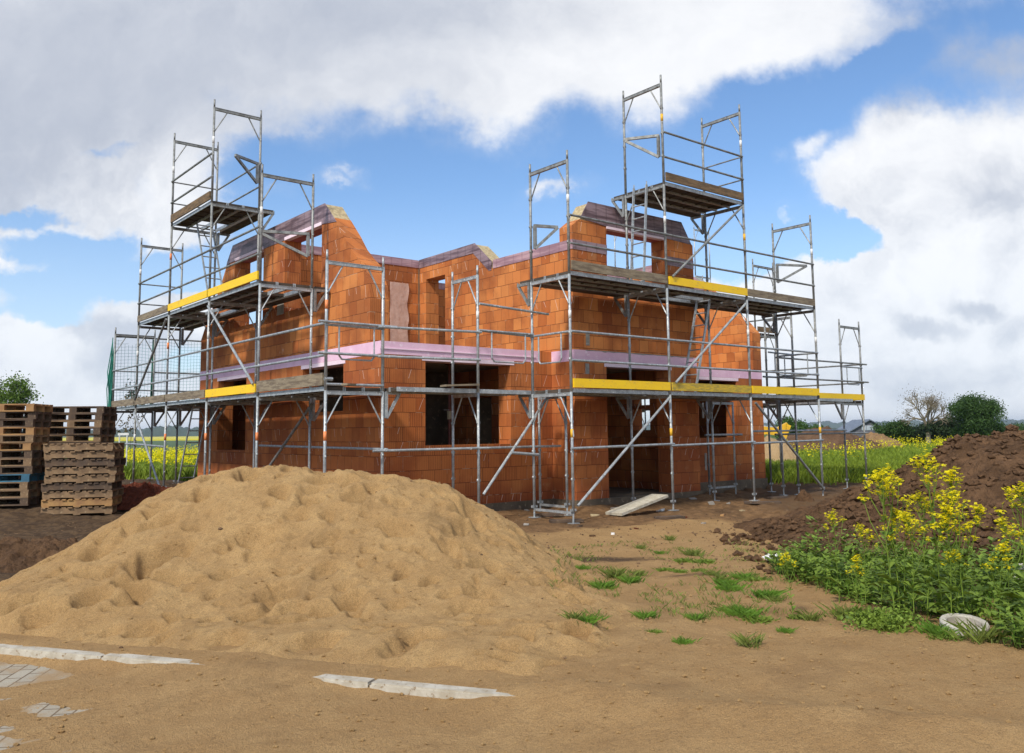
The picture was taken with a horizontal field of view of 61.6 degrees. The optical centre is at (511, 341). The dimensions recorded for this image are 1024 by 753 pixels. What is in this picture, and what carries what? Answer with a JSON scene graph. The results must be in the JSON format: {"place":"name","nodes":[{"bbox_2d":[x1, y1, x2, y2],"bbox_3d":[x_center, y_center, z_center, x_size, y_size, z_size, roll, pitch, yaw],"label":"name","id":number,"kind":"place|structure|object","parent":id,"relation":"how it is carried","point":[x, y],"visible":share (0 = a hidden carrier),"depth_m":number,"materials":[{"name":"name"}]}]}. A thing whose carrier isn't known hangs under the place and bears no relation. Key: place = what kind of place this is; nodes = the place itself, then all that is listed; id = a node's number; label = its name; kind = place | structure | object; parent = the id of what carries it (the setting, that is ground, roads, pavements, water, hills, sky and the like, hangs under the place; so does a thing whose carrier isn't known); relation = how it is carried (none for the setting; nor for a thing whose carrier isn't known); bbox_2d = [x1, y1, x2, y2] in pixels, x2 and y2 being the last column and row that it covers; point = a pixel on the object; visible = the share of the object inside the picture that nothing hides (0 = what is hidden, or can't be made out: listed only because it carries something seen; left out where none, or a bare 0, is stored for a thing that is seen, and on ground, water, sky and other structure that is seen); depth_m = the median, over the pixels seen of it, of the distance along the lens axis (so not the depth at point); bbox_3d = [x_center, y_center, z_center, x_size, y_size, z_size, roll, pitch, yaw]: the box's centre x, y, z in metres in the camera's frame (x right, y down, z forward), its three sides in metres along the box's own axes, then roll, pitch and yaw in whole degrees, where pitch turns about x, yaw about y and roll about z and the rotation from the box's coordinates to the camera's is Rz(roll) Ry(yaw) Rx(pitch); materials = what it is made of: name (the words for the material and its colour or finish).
{"place":"outdoors","nodes":[
{"label":"outdoors","id":0,"kind":"place"},
{"bbox_2d":[0,662,92,751],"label":"paved road","id":1,"kind":"structure","parent":0,"point":[12,675],"depth_m":5.42,"materials":[{"name":"concrete"}]},
{"bbox_2d":[22,425,198,437],"bbox_3d":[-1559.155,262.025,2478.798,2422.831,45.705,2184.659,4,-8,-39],"label":"hills","id":2,"kind":"structure","parent":0,"point":[158,431],"depth_m":2319.08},
{"bbox_2d":[62,436,198,440],"bbox_3d":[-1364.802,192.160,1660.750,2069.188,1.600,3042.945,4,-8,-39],"label":"rape field","id":3,"kind":"structure","parent":0,"point":[181,438],"depth_m":868.19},
{"bbox_2d":[114,440,197,452],"bbox_3d":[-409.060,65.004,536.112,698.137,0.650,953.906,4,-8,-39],"label":"crop field","id":4,"kind":"structure","parent":0,"point":[172,444],"depth_m":395.40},
{"bbox_2d":[0,434,1023,752],"bbox_3d":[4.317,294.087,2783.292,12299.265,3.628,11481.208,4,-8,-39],"label":"ground","id":5,"kind":"structure","parent":0,"point":[234,712],"depth_m":5.02,"materials":[{"name":"soil"}]},
{"bbox_2d":[0,495,41,505],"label":"pallet","id":6,"kind":"object","parent":5,"relation":"on","point":[22,502],"visible":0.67,"depth_m":16.12,"materials":[{"name":"brown wood"}]},
{"bbox_2d":[0,487,41,497],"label":"pallet","id":7,"kind":"object","parent":6,"relation":"on","point":[19,493],"visible":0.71,"depth_m":16.08,"materials":[{"name":"brown wood"}]},
{"bbox_2d":[0,480,43,489],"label":"pallet","id":8,"kind":"object","parent":7,"relation":"on","point":[21,486],"visible":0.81,"depth_m":16.16,"materials":[{"name":"brown wood"}]},
{"bbox_2d":[0,472,44,481],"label":"pallet","id":9,"kind":"object","parent":8,"relation":"on","point":[24,477],"visible":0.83,"depth_m":16.19,"materials":[{"name":"blue paint"}]},
{"bbox_2d":[0,465,44,473],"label":"pallet","id":10,"kind":"object","parent":9,"relation":"on","point":[33,469],"visible":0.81,"depth_m":16.17,"materials":[{"name":"brown wood"}]},
{"bbox_2d":[0,457,44,465],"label":"pallet","id":11,"kind":"object","parent":10,"relation":"on","point":[26,461],"visible":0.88,"depth_m":16.06,"materials":[{"name":"brown wood"}]},
{"bbox_2d":[0,450,43,458],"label":"pallet","id":12,"kind":"object","parent":11,"relation":"on","point":[27,454],"visible":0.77,"depth_m":16.04,"materials":[{"name":"brown wood"}]},
{"bbox_2d":[0,442,47,450],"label":"pallet","id":13,"kind":"object","parent":12,"relation":"on","point":[15,446],"visible":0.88,"depth_m":16.18,"materials":[{"name":"brown wood"}]},
{"bbox_2d":[0,435,49,442],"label":"pallet","id":14,"kind":"object","parent":13,"relation":"on","point":[16,438],"visible":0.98,"depth_m":16.15,"materials":[{"name":"brown wood"}]},
{"bbox_2d":[0,427,49,434],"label":"pallet","id":15,"kind":"object","parent":14,"relation":"on","point":[29,430],"visible":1,"depth_m":16.28,"materials":[{"name":"brown wood"}]},
{"bbox_2d":[0,419,50,426],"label":"pallet","id":16,"kind":"object","parent":15,"relation":"on","point":[28,423],"visible":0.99,"depth_m":16.22,"materials":[{"name":"brown wood"}]},
{"bbox_2d":[0,411,51,419],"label":"pallet","id":17,"kind":"object","parent":16,"relation":"on","point":[31,415],"visible":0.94,"depth_m":16.14,"materials":[{"name":"brown wood"}]},
{"bbox_2d":[0,404,52,411],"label":"pallet","id":18,"kind":"object","parent":17,"relation":"on","point":[21,407],"visible":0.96,"depth_m":16.30,"materials":[{"name":"brown wood"}]},
{"bbox_2d":[0,370,43,403],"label":"deciduous tree","id":19,"kind":"object","parent":5,"relation":"on","point":[18,392],"visible":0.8,"depth_m":55.55,"materials":[{"name":"green plant"}]},
{"bbox_2d":[0,535,77,572],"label":"soil mound","id":20,"kind":"object","parent":5,"relation":"on","point":[17,554],"visible":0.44,"depth_m":10.04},
{"bbox_2d":[41,503,119,514],"bbox_3d":[-8.050,3.132,16.072,1.200,0.144,0.858,1,-6,-14],"label":"pallet","id":21,"kind":"object","parent":5,"relation":"on","point":[84,509],"visible":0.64,"depth_m":15.73,"materials":[{"name":"brown wood"}]},
{"bbox_2d":[41,496,121,507],"bbox_3d":[-8.036,2.987,16.076,1.200,0.144,0.849,1,-6,-12],"label":"pallet","id":22,"kind":"object","parent":21,"relation":"on","point":[73,502],"visible":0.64,"depth_m":15.73,"materials":[{"name":"brown wood"}]},
{"bbox_2d":[42,487,123,499],"bbox_3d":[-8.031,2.846,16.116,1.200,0.144,0.859,0,-6,-10],"label":"pallet","id":23,"kind":"object","parent":22,"relation":"on","point":[83,493],"visible":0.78,"depth_m":15.76,"materials":[{"name":"brown wood"}]},
{"bbox_2d":[41,481,121,491],"bbox_3d":[-8.059,2.700,16.115,1.200,0.144,0.857,1,-6,-12],"label":"pallet","id":24,"kind":"object","parent":23,"relation":"on","point":[104,485],"visible":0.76,"depth_m":15.76,"materials":[{"name":"brown wood"}]},
{"bbox_2d":[44,472,124,483],"bbox_3d":[-8.005,2.555,16.119,1.200,0.144,0.858,1,-6,-12],"label":"pallet","id":25,"kind":"object","parent":24,"relation":"on","point":[107,477],"visible":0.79,"depth_m":15.77,"materials":[{"name":"brown wood"}]},
{"bbox_2d":[45,465,123,475],"bbox_3d":[-8.015,2.412,16.141,1.200,0.144,0.859,1,-6,-15],"label":"pallet","id":26,"kind":"object","parent":25,"relation":"on","point":[52,471],"visible":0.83,"depth_m":15.79,"materials":[{"name":"brown wood"}]},
{"bbox_2d":[45,457,125,467],"bbox_3d":[-8.004,2.268,16.156,1.200,0.144,0.857,0,-6,-10],"label":"pallet","id":27,"kind":"object","parent":26,"relation":"on","point":[83,462],"visible":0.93,"depth_m":15.79,"materials":[{"name":"brown wood"}]},
{"bbox_2d":[44,450,123,459],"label":"pallet","id":28,"kind":"object","parent":27,"relation":"on","point":[82,454],"visible":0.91,"depth_m":15.83,"materials":[{"name":"brown wood"}]},
{"bbox_2d":[43,442,124,451],"bbox_3d":[-8.045,1.980,16.178,1.200,0.144,0.859,0,-6,-10],"label":"pallet","id":29,"kind":"object","parent":28,"relation":"on","point":[51,447],"visible":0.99,"depth_m":15.82,"materials":[{"name":"brown wood"}]},
{"bbox_2d":[48,441,113,443],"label":"pallet","id":30,"kind":"object","parent":29,"relation":"on","point":[83,442],"visible":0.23,"depth_m":17.41,"materials":[{"name":"brown wood"}]},
{"bbox_2d":[49,434,114,441],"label":"pallet","id":31,"kind":"object","parent":30,"relation":"on","point":[82,438],"visible":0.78,"depth_m":17.70,"materials":[{"name":"brown wood"}]},
{"bbox_2d":[49,427,115,434],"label":"pallet","id":32,"kind":"object","parent":31,"relation":"on","point":[85,431],"visible":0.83,"depth_m":17.67,"materials":[{"name":"brown wood"}]},
{"bbox_2d":[50,420,115,427],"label":"pallet","id":33,"kind":"object","parent":32,"relation":"on","point":[81,423],"visible":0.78,"depth_m":17.51,"materials":[{"name":"brown wood"}]},
{"bbox_2d":[51,413,117,420],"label":"pallet","id":34,"kind":"object","parent":33,"relation":"on","point":[83,416],"visible":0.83,"depth_m":17.63,"materials":[{"name":"brown wood"}]},
{"bbox_2d":[52,406,116,413],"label":"pallet","id":35,"kind":"object","parent":34,"relation":"on","point":[84,409],"visible":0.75,"depth_m":17.60,"materials":[{"name":"brown wood"}]},
{"bbox_2d":[117,378,144,465],"bbox_3d":[-12.350,2.964,27.899,0.990,3.581,0.953,0,-6,-7],"label":"sapling","id":36,"kind":"object","parent":5,"relation":"on","point":[130,396],"visible":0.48,"depth_m":27.90,"materials":[{"name":"green plant"}]},
{"bbox_2d":[117,481,172,509],"bbox_3d":[-7.641,3.075,17.282,3.000,0.536,2.000,-1,-6,0],"label":"rubble heap","id":37,"kind":"object","parent":5,"relation":"on","point":[135,494],"visible":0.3,"depth_m":16.82,"materials":[{"name":"red brick"}]},
{"bbox_2d":[111,99,400,486],"bbox_3d":[-6.090,-0.702,18.161,1.414,8.326,12.146,4,-8,-39],"label":"facade scaffold","id":38,"kind":"object","parent":5,"relation":"on","point":[247,298],"visible":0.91,"depth_m":17.41,"materials":[{"name":"metal"}]},
{"bbox_2d":[0,644,512,698],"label":"kerb","id":39,"kind":"structure","parent":5,"relation":"on","point":[441,691],"depth_m":5.15,"materials":[{"name":"concrete"}]},
{"bbox_2d":[0,465,646,675],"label":"sand pile","id":40,"kind":"object","parent":5,"relation":"on","point":[304,590],"visible":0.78,"depth_m":7.01,"materials":[{"name":"sand"}]},
{"bbox_2d":[0,464,1021,752],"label":"sand crumbs","id":41,"kind":"object","parent":40,"relation":"on","point":[508,660],"visible":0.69,"depth_m":5.39,"materials":[{"name":"sand"}]},
{"bbox_2d":[571,611,612,627],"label":"grass tuft","id":42,"kind":"object","parent":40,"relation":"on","point":[592,619],"visible":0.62,"depth_m":6.22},
{"bbox_2d":[106,225,710,410],"bbox_3d":[-0.960,-0.486,29.457,23.708,10.145,1.178,4,-8,-39],"label":"safety net","id":43,"kind":"object","parent":5,"relation":"on","point":[109,383],"visible":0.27,"depth_m":22.99,"materials":[{"name":"fabric"}]},
{"bbox_2d":[318,265,571,515],"bbox_3d":[-0.960,0.868,14.479,5.085,4.320,0.937,4,-8,-39],"label":"link scaffold","id":44,"kind":"object","parent":5,"relation":"on","point":[461,393],"visible":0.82,"depth_m":14.54,"materials":[{"name":"metal"}]},
{"bbox_2d":[4,466,922,664],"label":"earth crumbs","id":45,"kind":"object","parent":5,"relation":"on","point":[548,547],"visible":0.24,"depth_m":12.44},
{"bbox_2d":[197,202,767,510],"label":"brick house","id":46,"kind":"structure","parent":5,"relation":"on","point":[417,294],"depth_m":17.66,"materials":[{"name":"brick"}]},
{"bbox_2d":[444,364,451,444],"bbox_3d":[-1.255,1.745,16.698,0.232,2.622,0.140,4,-8,-39],"label":"steel prop","id":47,"kind":"object","parent":46,"relation":"on","point":[449,414],"visible":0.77,"depth_m":16.74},
{"bbox_2d":[123,441,943,484],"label":"field grass","id":48,"kind":"structure","parent":5,"relation":"on","point":[895,457],"depth_m":26.51,"materials":[{"name":"plant"}]},
{"bbox_2d":[124,434,962,464],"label":"field flowers","id":49,"kind":"object","parent":5,"relation":"on","point":[155,454],"visible":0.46,"depth_m":40.09,"materials":[{"name":"yellow plant"}]},
{"bbox_2d":[592,565,641,579],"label":"grass tuft","id":50,"kind":"object","parent":5,"relation":"on","point":[616,573],"visible":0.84,"depth_m":8.74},
{"bbox_2d":[613,574,645,585],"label":"grass tuft","id":51,"kind":"object","parent":5,"relation":"on","point":[630,579],"visible":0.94,"depth_m":8.50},
{"bbox_2d":[605,494,667,515],"bbox_3d":[2.235,2.894,15.284,1.306,0.286,0.370,5,-8,-42],"label":"stained plank","id":52,"kind":"object","parent":5,"relation":"on","point":[632,506],"visible":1,"depth_m":15.19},
{"bbox_2d":[627,608,661,620],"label":"grass tuft","id":53,"kind":"object","parent":5,"relation":"on","point":[641,615],"visible":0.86,"depth_m":6.76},
{"bbox_2d":[517,75,824,523],"bbox_3d":[3.741,-0.858,17.631,8.334,8.329,1.472,4,-8,-39],"label":"facade scaffold","id":54,"kind":"object","parent":5,"relation":"on","point":[665,197],"visible":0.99,"depth_m":16.80,"materials":[{"name":"metal"}]},
{"bbox_2d":[548,538,800,628],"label":"grass seedlings","id":55,"kind":"object","parent":5,"relation":"on","point":[681,600],"depth_m":7.96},
{"bbox_2d":[704,401,742,494],"bbox_3d":[4.981,2.539,20.263,1.400,2.245,0.150,4,-8,-39],"label":"recess scaffold","id":56,"kind":"object","parent":5,"relation":"on","point":[735,484],"visible":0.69,"depth_m":20.32,"materials":[{"name":"metal"}]},
{"bbox_2d":[713,579,753,591],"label":"grass tuft","id":57,"kind":"object","parent":5,"relation":"on","point":[726,587],"visible":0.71,"depth_m":7.94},
{"bbox_2d":[727,630,765,648],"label":"grass tuft","id":58,"kind":"object","parent":5,"relation":"on","point":[746,641],"visible":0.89,"depth_m":5.91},
{"bbox_2d":[722,603,771,619],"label":"grass tuft","id":59,"kind":"object","parent":5,"relation":"on","point":[743,612],"visible":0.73,"depth_m":6.84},
{"bbox_2d":[642,259,868,494],"bbox_3d":[4.198,0.905,24.849,5.598,6.345,10.767,4,-8,-39],"label":"side scaffold","id":60,"kind":"object","parent":5,"relation":"on","point":[842,399],"visible":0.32,"depth_m":21.93,"materials":[{"name":"metal"}]},
{"bbox_2d":[734,614,780,624],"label":"grass tuft","id":61,"kind":"object","parent":5,"relation":"on","point":[761,620],"visible":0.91,"depth_m":6.70,"materials":[{"name":"green plant"}]},
{"bbox_2d":[740,586,789,599],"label":"grass tuft","id":62,"kind":"object","parent":5,"relation":"on","point":[761,594],"visible":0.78,"depth_m":7.55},
{"bbox_2d":[764,435,795,461],"bbox_3d":[10.035,4.318,33.723,3.200,1.313,3.200,-1,-6,0],"label":"sand pile","id":63,"kind":"object","parent":5,"relation":"on","point":[788,453],"visible":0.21,"depth_m":32.86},
{"bbox_2d":[774,415,804,438],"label":"deciduous tree","id":64,"kind":"object","parent":5,"relation":"on","point":[788,420],"visible":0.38,"depth_m":118.31,"materials":[{"name":"green plant"}]},
{"bbox_2d":[777,552,802,618],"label":"rape plant","id":65,"kind":"object","parent":5,"relation":"on","point":[786,558],"visible":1,"depth_m":6.75,"materials":[{"name":"green plant"}]},
{"bbox_2d":[788,608,824,620],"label":"grass tuft","id":66,"kind":"object","parent":5,"relation":"on","point":[810,616],"visible":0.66,"depth_m":6.68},
{"bbox_2d":[824,509,845,602],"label":"rape plant","id":67,"kind":"object","parent":5,"relation":"on","point":[836,588],"visible":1,"depth_m":7.36,"materials":[{"name":"green plant"}]},
{"bbox_2d":[786,426,884,451],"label":"soil mound","id":68,"kind":"object","parent":5,"relation":"on","point":[832,439],"visible":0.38,"depth_m":50.10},
{"bbox_2d":[812,599,873,621],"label":"grass tuft","id":69,"kind":"object","parent":5,"relation":"on","point":[838,611],"visible":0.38,"depth_m":6.80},
{"bbox_2d":[846,553,864,617],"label":"rape plant","id":70,"kind":"object","parent":5,"relation":"on","point":[854,566],"visible":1,"depth_m":6.51,"materials":[{"name":"green plant"}]},
{"bbox_2d":[853,522,880,609],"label":"rape plant","id":71,"kind":"object","parent":5,"relation":"on","point":[860,528],"visible":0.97,"depth_m":6.93,"materials":[{"name":"green plant"}]},
{"bbox_2d":[824,600,930,633],"bbox_3d":[2.757,2.101,6.527,0.926,0.246,0.690,4,-8,-39],"label":"weed cushion","id":72,"kind":"object","parent":5,"relation":"on","point":[878,617],"visible":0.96,"depth_m":6.43,"materials":[{"name":"green plant"}]},
{"bbox_2d":[733,431,1023,570],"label":"soil mound","id":73,"kind":"object","parent":5,"relation":"on","point":[994,493],"visible":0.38,"depth_m":10.66,"materials":[{"name":"soil"}]},
{"bbox_2d":[713,424,1023,580],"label":"soil clods","id":74,"kind":"object","parent":73,"relation":"on","point":[837,503],"visible":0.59,"depth_m":10.85,"materials":[{"name":"soil"}]},
{"bbox_2d":[846,622,913,632],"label":"grass tuft","id":75,"kind":"object","parent":5,"relation":"on","point":[901,630],"visible":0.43,"depth_m":6.33,"materials":[{"name":"green plant"}]},
{"bbox_2d":[862,432,903,446],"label":"soil mound","id":76,"kind":"object","parent":5,"relation":"on","point":[875,437],"visible":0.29,"depth_m":56.66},
{"bbox_2d":[857,468,909,608],"bbox_3d":[2.960,1.577,6.765,0.335,1.159,0.390,1,-6,-11],"label":"rape plant","id":77,"kind":"object","parent":5,"relation":"on","point":[881,478],"visible":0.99,"depth_m":6.79,"materials":[{"name":"yellow plant"}]},
{"bbox_2d":[872,507,902,609],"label":"rape plant","id":78,"kind":"object","parent":5,"relation":"on","point":[895,512],"visible":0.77,"depth_m":6.97,"materials":[{"name":"green plant"}]},
{"bbox_2d":[871,463,907,613],"bbox_3d":[3.039,1.581,6.890,0.262,1.204,0.455,-3,-6,23],"label":"rape plant","id":79,"kind":"object","parent":5,"relation":"on","point":[885,576],"visible":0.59,"depth_m":6.87,"materials":[{"name":"green plant"}]},
{"bbox_2d":[869,417,916,442],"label":"bush","id":80,"kind":"object","parent":5,"relation":"on","point":[893,429],"visible":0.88,"depth_m":90.22,"materials":[{"name":"green plant"}]},
{"bbox_2d":[763,512,1023,647],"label":"weeds","id":81,"kind":"object","parent":5,"relation":"on","point":[813,561],"visible":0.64,"depth_m":7.81,"materials":[{"name":"green plant"}]},
{"bbox_2d":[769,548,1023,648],"bbox_3d":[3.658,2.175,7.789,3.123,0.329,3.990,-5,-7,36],"label":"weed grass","id":82,"kind":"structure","parent":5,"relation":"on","point":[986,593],"depth_m":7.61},
{"bbox_2d":[888,508,918,607],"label":"rape plant","id":83,"kind":"object","parent":5,"relation":"on","point":[905,602],"visible":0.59,"depth_m":6.72,"materials":[{"name":"green plant"}]},
{"bbox_2d":[899,512,931,620],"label":"rape plant","id":84,"kind":"object","parent":5,"relation":"on","point":[913,571],"visible":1,"depth_m":6.54,"materials":[{"name":"green plant"}]},
{"bbox_2d":[899,490,947,594],"bbox_3d":[3.433,1.725,7.147,0.283,0.978,0.329,2,-7,-23],"label":"rape plant","id":85,"kind":"object","parent":5,"relation":"on","point":[916,498],"visible":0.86,"depth_m":7.17,"materials":[{"name":"green plant"}]},
{"bbox_2d":[897,388,958,443],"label":"bare tree","id":86,"kind":"object","parent":5,"relation":"on","point":[930,404],"visible":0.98,"depth_m":89.25,"materials":[{"name":"brown plant"}]},
{"bbox_2d":[906,449,952,615],"bbox_3d":[3.362,1.524,6.889,0.286,1.314,0.496,-2,-6,11],"label":"rape plant","id":87,"kind":"object","parent":5,"relation":"on","point":[928,481],"visible":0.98,"depth_m":6.89,"materials":[{"name":"green plant"}]},
{"bbox_2d":[912,419,951,443],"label":"bush","id":88,"kind":"object","parent":5,"relation":"on","point":[935,430],"visible":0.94,"depth_m":89.43,"materials":[{"name":"green plant"}]},
{"bbox_2d":[911,503,956,621],"bbox_3d":[3.238,1.696,6.602,0.222,0.920,0.389,3,-7,-33],"label":"rape plant","id":89,"kind":"object","parent":5,"relation":"on","point":[947,509],"visible":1,"depth_m":6.58,"materials":[{"name":"green plant"}]},
{"bbox_2d":[910,619,962,635],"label":"grass tuft","id":90,"kind":"object","parent":5,"relation":"on","point":[929,626],"visible":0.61,"depth_m":6.25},
{"bbox_2d":[924,464,966,591],"bbox_3d":[3.608,1.621,7.146,0.351,1.199,0.376,3,-7,-33],"label":"rape plant","id":91,"kind":"object","parent":5,"relation":"on","point":[950,477],"visible":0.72,"depth_m":7.11,"materials":[{"name":"green plant"}]},
{"bbox_2d":[924,632,974,641],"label":"grass tuft","id":92,"kind":"object","parent":5,"relation":"on","point":[947,637],"visible":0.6,"depth_m":6.11,"materials":[{"name":"green plant"}]},
{"bbox_2d":[936,513,969,613],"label":"rape plant","id":93,"kind":"object","parent":5,"relation":"on","point":[949,573],"visible":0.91,"depth_m":6.54,"materials":[{"name":"green plant"}]},
{"bbox_2d":[940,548,967,613],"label":"rape plant","id":94,"kind":"object","parent":5,"relation":"on","point":[953,581],"visible":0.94,"depth_m":6.54,"materials":[{"name":"green plant"}]},
{"bbox_2d":[934,487,977,613],"bbox_3d":[3.396,1.629,6.567,0.221,1.018,0.384,0,-6,-2],"label":"rape plant","id":95,"kind":"object","parent":5,"relation":"on","point":[952,504],"visible":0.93,"depth_m":6.55,"materials":[{"name":"green plant"}]},
{"bbox_2d":[939,613,989,635],"bbox_3d":[3.334,2.113,6.329,0.338,0.161,0.340,4,-8,-39],"label":"concrete ring","id":96,"kind":"object","parent":5,"relation":"on","point":[951,617],"visible":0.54,"depth_m":6.39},
{"bbox_2d":[939,502,991,612],"bbox_3d":[3.482,1.700,6.613,0.391,0.925,0.224,-6,-8,44],"label":"rape plant","id":97,"kind":"object","parent":5,"relation":"on","point":[978,508],"visible":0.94,"depth_m":6.59,"materials":[{"name":"green plant"}]},
{"bbox_2d":[942,391,1008,435],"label":"deciduous tree","id":98,"kind":"object","parent":5,"relation":"on","point":[968,409],"visible":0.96,"depth_m":84.90,"materials":[{"name":"green plant"}]},
{"bbox_2d":[940,615,1011,644],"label":"grass tuft","id":99,"kind":"object","parent":5,"relation":"on","point":[990,634],"visible":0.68,"depth_m":5.98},
{"bbox_2d":[980,539,1012,625],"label":"rape plant","id":100,"kind":"object","parent":5,"relation":"on","point":[1003,547],"visible":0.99,"depth_m":6.12,"materials":[{"name":"green plant"}]},
{"bbox_2d":[991,515,1023,627],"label":"rape plant","id":101,"kind":"object","parent":5,"relation":"on","point":[1003,523],"visible":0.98,"depth_m":6.35,"materials":[{"name":"green plant"}]},
{"bbox_2d":[994,481,1023,602],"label":"rape plant","id":102,"kind":"object","parent":5,"relation":"on","point":[1015,491],"visible":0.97,"depth_m":6.58,"materials":[{"name":"green plant"}]},
{"bbox_2d":[0,0,1023,429],"label":"sky","id":103,"kind":"structure","parent":0,"point":[897,126],"materials":[{"name":"blue"}]},
{"bbox_2d":[642,419,1023,429],"bbox_3d":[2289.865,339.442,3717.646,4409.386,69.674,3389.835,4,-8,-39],"label":"hills","id":104,"kind":"structure","parent":0,"point":[840,424],"depth_m":3468.78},
{"bbox_2d":[837,419,884,436],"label":"shed","id":105,"kind":"structure","parent":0,"point":[854,426],"depth_m":129.46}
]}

